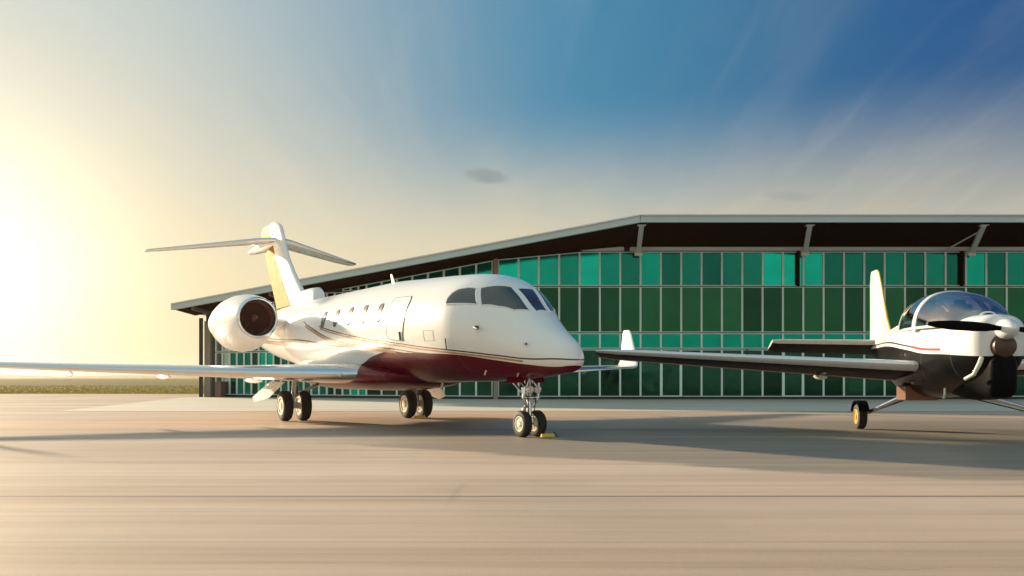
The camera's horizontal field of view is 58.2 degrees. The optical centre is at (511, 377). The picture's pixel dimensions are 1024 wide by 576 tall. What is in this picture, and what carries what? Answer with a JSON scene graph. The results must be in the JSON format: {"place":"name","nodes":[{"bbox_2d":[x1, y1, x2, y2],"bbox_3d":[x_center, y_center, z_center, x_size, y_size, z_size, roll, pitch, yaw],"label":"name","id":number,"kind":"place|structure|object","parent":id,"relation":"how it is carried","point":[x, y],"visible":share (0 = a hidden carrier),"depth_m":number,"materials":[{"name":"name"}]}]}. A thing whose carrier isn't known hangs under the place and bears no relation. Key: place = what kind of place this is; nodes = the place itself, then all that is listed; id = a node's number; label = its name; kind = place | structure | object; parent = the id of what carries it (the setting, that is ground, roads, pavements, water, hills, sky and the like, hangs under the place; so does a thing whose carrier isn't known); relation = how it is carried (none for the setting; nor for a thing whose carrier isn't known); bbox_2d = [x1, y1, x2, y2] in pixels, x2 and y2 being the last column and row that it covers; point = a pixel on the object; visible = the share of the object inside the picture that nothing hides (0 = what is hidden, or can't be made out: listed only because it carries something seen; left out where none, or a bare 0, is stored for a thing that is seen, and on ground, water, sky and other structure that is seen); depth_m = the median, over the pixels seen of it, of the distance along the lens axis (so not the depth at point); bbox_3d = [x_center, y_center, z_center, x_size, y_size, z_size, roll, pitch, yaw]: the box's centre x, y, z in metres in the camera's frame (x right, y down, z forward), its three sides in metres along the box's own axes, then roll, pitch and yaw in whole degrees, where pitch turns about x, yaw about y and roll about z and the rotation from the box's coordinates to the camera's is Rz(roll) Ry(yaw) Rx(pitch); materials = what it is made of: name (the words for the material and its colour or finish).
{"place":"outdoors","nodes":[
{"label":"outdoors","id":0,"kind":"place"},
{"bbox_2d":[0,378,203,393],"bbox_3d":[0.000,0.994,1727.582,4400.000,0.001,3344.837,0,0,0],"label":"grass field","id":1,"kind":"structure","parent":0,"point":[73,382],"depth_m":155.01,"materials":[{"name":"green plant"}]},
{"bbox_2d":[0,374,203,377],"bbox_3d":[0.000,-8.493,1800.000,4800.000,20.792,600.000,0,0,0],"label":"hills","id":2,"kind":"structure","parent":0,"point":[91,376],"depth_m":1588.36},
{"bbox_2d":[0,394,1023,575],"bbox_3d":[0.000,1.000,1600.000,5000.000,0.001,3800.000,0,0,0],"label":"ground","id":3,"kind":"structure","parent":0,"point":[492,493],"depth_m":7.94,"materials":[{"name":"concrete"}]},
{"bbox_2d":[0,221,637,436],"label":"business jet","id":4,"kind":"object","parent":3,"relation":"on","point":[421,343],"visible":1,"depth_m":18.72,"materials":[{"name":"white paint"}]},
{"bbox_2d":[414,414,428,417],"bbox_3d":[-2.227,0.943,22.632,0.380,0.107,0.100,0,0,-31],"label":"wheel chock","id":5,"kind":"object","parent":3,"relation":"on","point":[419,416],"visible":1,"depth_m":22.59,"materials":[{"name":"yellow paint"}]},
{"bbox_2d":[540,431,557,436],"bbox_3d":[0.633,0.950,15.456,0.328,0.092,0.086,0,0,-31],"label":"wheel chock","id":6,"kind":"object","parent":3,"relation":"on","point":[548,435],"visible":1,"depth_m":15.43,"materials":[{"name":"yellow paint"}]},
{"bbox_2d":[595,270,1023,428],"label":"propeller plane","id":7,"kind":"object","parent":3,"relation":"on","point":[945,344],"visible":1,"depth_m":16.02,"materials":[{"name":"black paint"}]},
{"bbox_2d":[0,0,1023,375],"label":"sky","id":8,"kind":"structure","parent":0,"point":[373,132],"materials":[{"name":"blue"}]},
{"bbox_2d":[63,397,1023,410],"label":"pavement","id":9,"kind":"structure","parent":0,"point":[267,404],"depth_m":32.84,"materials":[{"name":"concrete"}]},
{"bbox_2d":[171,214,1023,398],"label":"hangar building","id":10,"kind":"structure","parent":9,"relation":"on","point":[755,284],"depth_m":42.56,"materials":[{"name":"paint"}]},
{"bbox_2d":[350,389,357,395],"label":"window","id":11,"kind":"structure","parent":10,"relation":"in","point":[353,392],"depth_m":45.02,"materials":[{"name":"teal glass"}]},
{"bbox_2d":[358,390,365,395],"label":"window","id":12,"kind":"structure","parent":10,"relation":"in","point":[360,392],"depth_m":44.88,"materials":[{"name":"teal glass"}]},
{"bbox_2d":[366,390,380,395],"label":"window","id":13,"kind":"structure","parent":10,"relation":"in","point":[368,392],"depth_m":44.66,"materials":[{"name":"green glass"}]},
{"bbox_2d":[381,390,396,395],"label":"window","id":14,"kind":"structure","parent":10,"relation":"in","point":[383,392],"depth_m":44.39,"materials":[{"name":"green glass"}]},
{"bbox_2d":[444,383,459,395],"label":"window","id":15,"kind":"structure","parent":10,"relation":"in","point":[454,390],"depth_m":43.27,"materials":[{"name":"green glass"}]},
{"bbox_2d":[460,382,475,396],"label":"window","id":16,"kind":"structure","parent":10,"relation":"in","point":[466,388],"depth_m":43.01,"materials":[{"name":"green glass"}]},
{"bbox_2d":[476,382,492,396],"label":"window","id":17,"kind":"structure","parent":10,"relation":"in","point":[485,389],"depth_m":42.74,"materials":[{"name":"green glass"}]},
{"bbox_2d":[476,260,492,273],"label":"window","id":18,"kind":"structure","parent":10,"relation":"in","point":[484,267],"depth_m":42.73,"materials":[{"name":"teal glass"}]},
{"bbox_2d":[498,381,518,396],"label":"window","id":19,"kind":"structure","parent":10,"relation":"in","point":[505,389],"depth_m":42.56,"materials":[{"name":"green glass"}]},
{"bbox_2d":[498,258,518,278],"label":"window","id":20,"kind":"structure","parent":10,"relation":"in","point":[508,267],"depth_m":42.56,"materials":[{"name":"teal glass"}]},
{"bbox_2d":[519,382,538,396],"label":"window","id":21,"kind":"structure","parent":10,"relation":"in","point":[520,385],"depth_m":42.56,"materials":[{"name":"green glass"}]},
{"bbox_2d":[519,256,538,285],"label":"window","id":22,"kind":"structure","parent":10,"relation":"in","point":[528,266],"depth_m":42.56,"materials":[{"name":"teal glass"}]},
{"bbox_2d":[215,264,869,395],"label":"window","id":23,"kind":"structure","parent":10,"relation":"in","point":[234,386],"depth_m":42.56,"materials":[{"name":"teal glass"}]},
{"bbox_2d":[539,375,558,396],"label":"window","id":24,"kind":"structure","parent":10,"relation":"in","point":[549,388],"depth_m":42.56,"materials":[{"name":"green glass"}]},
{"bbox_2d":[539,287,558,317],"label":"window","id":25,"kind":"structure","parent":10,"relation":"in","point":[551,293],"depth_m":42.56,"materials":[{"name":"green glass"}]},
{"bbox_2d":[539,254,558,285],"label":"window","id":26,"kind":"structure","parent":10,"relation":"in","point":[548,264],"depth_m":42.56,"materials":[{"name":"teal glass"}]},
{"bbox_2d":[559,372,579,396],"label":"window","id":27,"kind":"structure","parent":10,"relation":"in","point":[569,384],"depth_m":42.56,"materials":[{"name":"green glass"}]},
{"bbox_2d":[559,287,579,331],"bbox_3d":[2.650,-3.145,42.543,0.945,2.110,0.076,0,0,0],"label":"window","id":28,"kind":"structure","parent":10,"relation":"in","point":[569,297],"depth_m":42.56,"materials":[{"name":"green glass"}]},
{"bbox_2d":[559,252,579,285],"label":"window","id":29,"kind":"structure","parent":10,"relation":"in","point":[569,263],"depth_m":42.56,"materials":[{"name":"teal glass"}]},
{"bbox_2d":[580,350,599,396],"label":"window","id":30,"kind":"structure","parent":10,"relation":"in","point":[590,380],"depth_m":42.56,"materials":[{"name":"green glass"}]},
{"bbox_2d":[580,287,599,331],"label":"window","id":31,"kind":"structure","parent":10,"relation":"in","point":[589,296],"depth_m":42.56,"materials":[{"name":"green glass"}]},
{"bbox_2d":[580,252,599,285],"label":"window","id":32,"kind":"structure","parent":10,"relation":"in","point":[589,261],"depth_m":42.56,"materials":[{"name":"teal glass"}]},
{"bbox_2d":[600,358,619,396],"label":"window","id":33,"kind":"structure","parent":10,"relation":"in","point":[609,379],"depth_m":42.56,"materials":[{"name":"green glass"}]},
{"bbox_2d":[600,287,619,331],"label":"window","id":34,"kind":"structure","parent":10,"relation":"in","point":[609,296],"depth_m":42.56,"materials":[{"name":"green glass"}]},
{"bbox_2d":[600,252,619,285],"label":"window","id":35,"kind":"structure","parent":10,"relation":"in","point":[609,261],"depth_m":42.56,"materials":[{"name":"teal glass"}]},
{"bbox_2d":[620,349,640,396],"bbox_3d":[5.470,-0.210,42.545,0.945,2.180,0.080,0,0,0],"label":"window","id":36,"kind":"structure","parent":10,"relation":"in","point":[630,378],"depth_m":42.56,"materials":[{"name":"green glass"}]},
{"bbox_2d":[620,287,640,331],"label":"window","id":37,"kind":"structure","parent":10,"relation":"in","point":[630,297],"depth_m":42.56,"materials":[{"name":"green glass"}]},
{"bbox_2d":[620,252,640,285],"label":"window","id":38,"kind":"structure","parent":10,"relation":"in","point":[630,265],"depth_m":42.56,"materials":[{"name":"green glass"}]},
{"bbox_2d":[641,350,659,396],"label":"window","id":39,"kind":"structure","parent":10,"relation":"in","point":[650,372],"depth_m":42.56,"materials":[{"name":"green glass"}]},
{"bbox_2d":[641,287,660,331],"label":"window","id":40,"kind":"structure","parent":10,"relation":"in","point":[650,296],"depth_m":42.56,"materials":[{"name":"green glass"}]},
{"bbox_2d":[641,252,660,285],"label":"window","id":41,"kind":"structure","parent":10,"relation":"in","point":[650,261],"depth_m":42.56,"materials":[{"name":"teal glass"}]},
{"bbox_2d":[660,349,681,396],"bbox_3d":[7.350,-0.202,42.533,1.010,2.195,0.096,0,0,0],"label":"window","id":42,"kind":"structure","parent":10,"relation":"in","point":[670,374],"depth_m":42.56,"materials":[{"name":"green glass"}]},
{"bbox_2d":[661,287,680,331],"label":"window","id":43,"kind":"structure","parent":10,"relation":"in","point":[670,296],"depth_m":42.56,"materials":[{"name":"green glass"}]},
{"bbox_2d":[661,252,680,285],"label":"window","id":44,"kind":"structure","parent":10,"relation":"in","point":[670,261],"depth_m":42.56,"materials":[{"name":"green glass"}]},
{"bbox_2d":[681,287,701,331],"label":"window","id":45,"kind":"structure","parent":10,"relation":"in","point":[691,297],"depth_m":42.56,"materials":[{"name":"green glass"}]},
{"bbox_2d":[681,252,701,285],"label":"window","id":46,"kind":"structure","parent":10,"relation":"in","point":[691,262],"depth_m":42.56,"materials":[{"name":"green glass"}]},
{"bbox_2d":[682,349,701,396],"bbox_3d":[8.290,-0.210,42.545,0.945,2.180,0.079,0,0,0],"label":"window","id":47,"kind":"structure","parent":10,"relation":"in","point":[691,375],"depth_m":42.56,"materials":[{"name":"green glass"}]},
{"bbox_2d":[702,349,721,396],"bbox_3d":[9.230,-0.210,42.546,0.945,2.180,0.081,0,0,0],"label":"window","id":48,"kind":"structure","parent":10,"relation":"in","point":[711,376],"depth_m":42.56,"materials":[{"name":"green glass"}]},
{"bbox_2d":[702,287,721,331],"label":"window","id":49,"kind":"structure","parent":10,"relation":"in","point":[711,296],"depth_m":42.56,"materials":[{"name":"green glass"}]},
{"bbox_2d":[702,252,721,285],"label":"window","id":50,"kind":"structure","parent":10,"relation":"in","point":[711,261],"depth_m":42.56,"materials":[{"name":"green glass"}]},
{"bbox_2d":[722,349,741,396],"bbox_3d":[10.170,-0.210,42.546,0.945,2.180,0.081,0,0,0],"label":"window","id":51,"kind":"structure","parent":10,"relation":"in","point":[731,378],"depth_m":42.56,"materials":[{"name":"green glass"}]},
{"bbox_2d":[722,287,741,331],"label":"window","id":52,"kind":"structure","parent":10,"relation":"in","point":[731,296],"depth_m":42.56,"materials":[{"name":"green glass"}]},
{"bbox_2d":[722,252,741,285],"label":"window","id":53,"kind":"structure","parent":10,"relation":"in","point":[731,261],"depth_m":42.56,"materials":[{"name":"green glass"}]},
{"bbox_2d":[742,349,762,396],"bbox_3d":[11.110,-0.210,42.545,0.945,2.180,0.080,0,0,0],"label":"window","id":54,"kind":"structure","parent":10,"relation":"in","point":[752,380],"depth_m":42.56,"materials":[{"name":"green glass"}]},
{"bbox_2d":[742,287,762,331],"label":"window","id":55,"kind":"structure","parent":10,"relation":"in","point":[752,297],"depth_m":42.56,"materials":[{"name":"green glass"}]},
{"bbox_2d":[742,252,762,285],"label":"window","id":56,"kind":"structure","parent":10,"relation":"in","point":[752,262],"depth_m":42.56,"materials":[{"name":"green glass"}]},
{"bbox_2d":[763,349,781,396],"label":"window","id":57,"kind":"structure","parent":10,"relation":"in","point":[772,381],"depth_m":42.56,"materials":[{"name":"green glass"}]},
{"bbox_2d":[763,287,782,331],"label":"window","id":58,"kind":"structure","parent":10,"relation":"in","point":[772,296],"depth_m":42.56,"materials":[{"name":"green glass"}]},
{"bbox_2d":[763,252,782,285],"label":"window","id":59,"kind":"structure","parent":10,"relation":"in","point":[772,261],"depth_m":42.56,"materials":[{"name":"teal glass"}]},
{"bbox_2d":[782,352,803,396],"bbox_3d":[12.990,-0.202,42.534,1.010,2.195,0.099,0,0,0],"label":"window","id":60,"kind":"structure","parent":10,"relation":"in","point":[792,383],"depth_m":42.56,"materials":[{"name":"green glass"}]},
{"bbox_2d":[783,287,802,331],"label":"window","id":61,"kind":"structure","parent":10,"relation":"in","point":[792,296],"depth_m":42.56,"materials":[{"name":"green glass"}]},
{"bbox_2d":[783,252,802,285],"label":"window","id":62,"kind":"structure","parent":10,"relation":"in","point":[789,258],"depth_m":42.56,"materials":[{"name":"teal glass"}]},
{"bbox_2d":[803,287,823,331],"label":"window","id":63,"kind":"structure","parent":10,"relation":"in","point":[813,297],"depth_m":42.56,"materials":[{"name":"green glass"}]},
{"bbox_2d":[803,252,823,285],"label":"window","id":64,"kind":"structure","parent":10,"relation":"in","point":[813,264],"depth_m":42.56,"materials":[{"name":"teal glass"}]},
{"bbox_2d":[804,353,823,396],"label":"window","id":65,"kind":"structure","parent":10,"relation":"in","point":[813,387],"depth_m":42.56,"materials":[{"name":"green glass"}]},
{"bbox_2d":[824,353,843,396],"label":"window","id":66,"kind":"structure","parent":10,"relation":"in","point":[833,386],"depth_m":42.56,"materials":[{"name":"green glass"}]},
{"bbox_2d":[824,287,843,331],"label":"window","id":67,"kind":"structure","parent":10,"relation":"in","point":[833,296],"depth_m":42.56,"materials":[{"name":"green glass"}]},
{"bbox_2d":[824,252,843,285],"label":"window","id":68,"kind":"structure","parent":10,"relation":"in","point":[833,261],"depth_m":42.56,"materials":[{"name":"green glass"}]},
{"bbox_2d":[844,354,863,396],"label":"window","id":69,"kind":"structure","parent":10,"relation":"in","point":[853,387],"depth_m":42.56,"materials":[{"name":"green glass"}]},
{"bbox_2d":[844,287,863,331],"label":"window","id":70,"kind":"structure","parent":10,"relation":"in","point":[853,296],"depth_m":42.56,"materials":[{"name":"green glass"}]},
{"bbox_2d":[844,252,863,285],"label":"window","id":71,"kind":"structure","parent":10,"relation":"in","point":[853,261],"depth_m":42.56,"materials":[{"name":"green glass"}]},
{"bbox_2d":[864,355,884,396],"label":"window","id":72,"kind":"structure","parent":10,"relation":"in","point":[872,387],"depth_m":42.56,"materials":[{"name":"green glass"}]},
{"bbox_2d":[864,287,884,331],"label":"window","id":73,"kind":"structure","parent":10,"relation":"in","point":[866,289],"depth_m":42.56,"materials":[{"name":"green glass"}]},
{"bbox_2d":[864,252,884,285],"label":"window","id":74,"kind":"structure","parent":10,"relation":"in","point":[873,261],"depth_m":42.56,"materials":[{"name":"green glass"}]},
{"bbox_2d":[885,380,896,396],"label":"window","id":75,"kind":"structure","parent":10,"relation":"in","point":[890,388],"depth_m":42.56,"materials":[{"name":"green glass"}]},
{"bbox_2d":[885,287,904,328],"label":"window","id":76,"kind":"structure","parent":10,"relation":"in","point":[894,296],"depth_m":42.56,"materials":[{"name":"green glass"}]},
{"bbox_2d":[885,252,904,285],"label":"window","id":77,"kind":"structure","parent":10,"relation":"in","point":[894,261],"depth_m":42.56,"materials":[{"name":"green glass"}]},
{"bbox_2d":[905,287,924,309],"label":"window","id":78,"kind":"structure","parent":10,"relation":"in","point":[912,294],"depth_m":42.56,"materials":[{"name":"green glass"}]},
{"bbox_2d":[905,252,924,285],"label":"window","id":79,"kind":"structure","parent":10,"relation":"in","point":[914,261],"depth_m":42.56,"materials":[{"name":"green glass"}]},
{"bbox_2d":[925,287,945,295],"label":"window","id":80,"kind":"structure","parent":10,"relation":"in","point":[928,290],"depth_m":42.56,"materials":[{"name":"green glass"}]},
{"bbox_2d":[925,252,945,285],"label":"window","id":81,"kind":"structure","parent":10,"relation":"in","point":[935,262],"depth_m":42.56,"materials":[{"name":"green glass"}]},
{"bbox_2d":[946,287,965,291],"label":"window","id":82,"kind":"structure","parent":10,"relation":"in","point":[947,288],"depth_m":42.56,"materials":[{"name":"green glass"}]},
{"bbox_2d":[946,252,965,285],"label":"window","id":83,"kind":"structure","parent":10,"relation":"in","point":[952,258],"depth_m":42.56,"materials":[{"name":"green glass"}]},
{"bbox_2d":[966,287,985,295],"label":"window","id":84,"kind":"structure","parent":10,"relation":"in","point":[978,290],"depth_m":42.56,"materials":[{"name":"green glass"}]},
{"bbox_2d":[966,252,985,285],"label":"window","id":85,"kind":"structure","parent":10,"relation":"in","point":[975,265],"depth_m":42.56,"materials":[{"name":"teal glass"}]},
{"bbox_2d":[986,287,1006,309],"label":"window","id":86,"kind":"structure","parent":10,"relation":"in","point":[998,294],"depth_m":42.56,"materials":[{"name":"green glass"}]},
{"bbox_2d":[986,252,1006,285],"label":"window","id":87,"kind":"structure","parent":10,"relation":"in","point":[996,262],"depth_m":42.56,"materials":[{"name":"green glass"}]},
{"bbox_2d":[1007,287,1023,324],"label":"window","id":88,"kind":"structure","parent":10,"relation":"in","point":[1015,295],"depth_m":42.56,"materials":[{"name":"green glass"}]},
{"bbox_2d":[1007,252,1023,285],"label":"window","id":89,"kind":"structure","parent":10,"relation":"in","point":[1015,260],"depth_m":42.56,"materials":[{"name":"green glass"}]},
{"bbox_2d":[1012,356,1023,396],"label":"window","id":90,"kind":"structure","parent":10,"relation":"in","point":[1020,379],"depth_m":42.56,"materials":[{"name":"green glass"}]}
]}

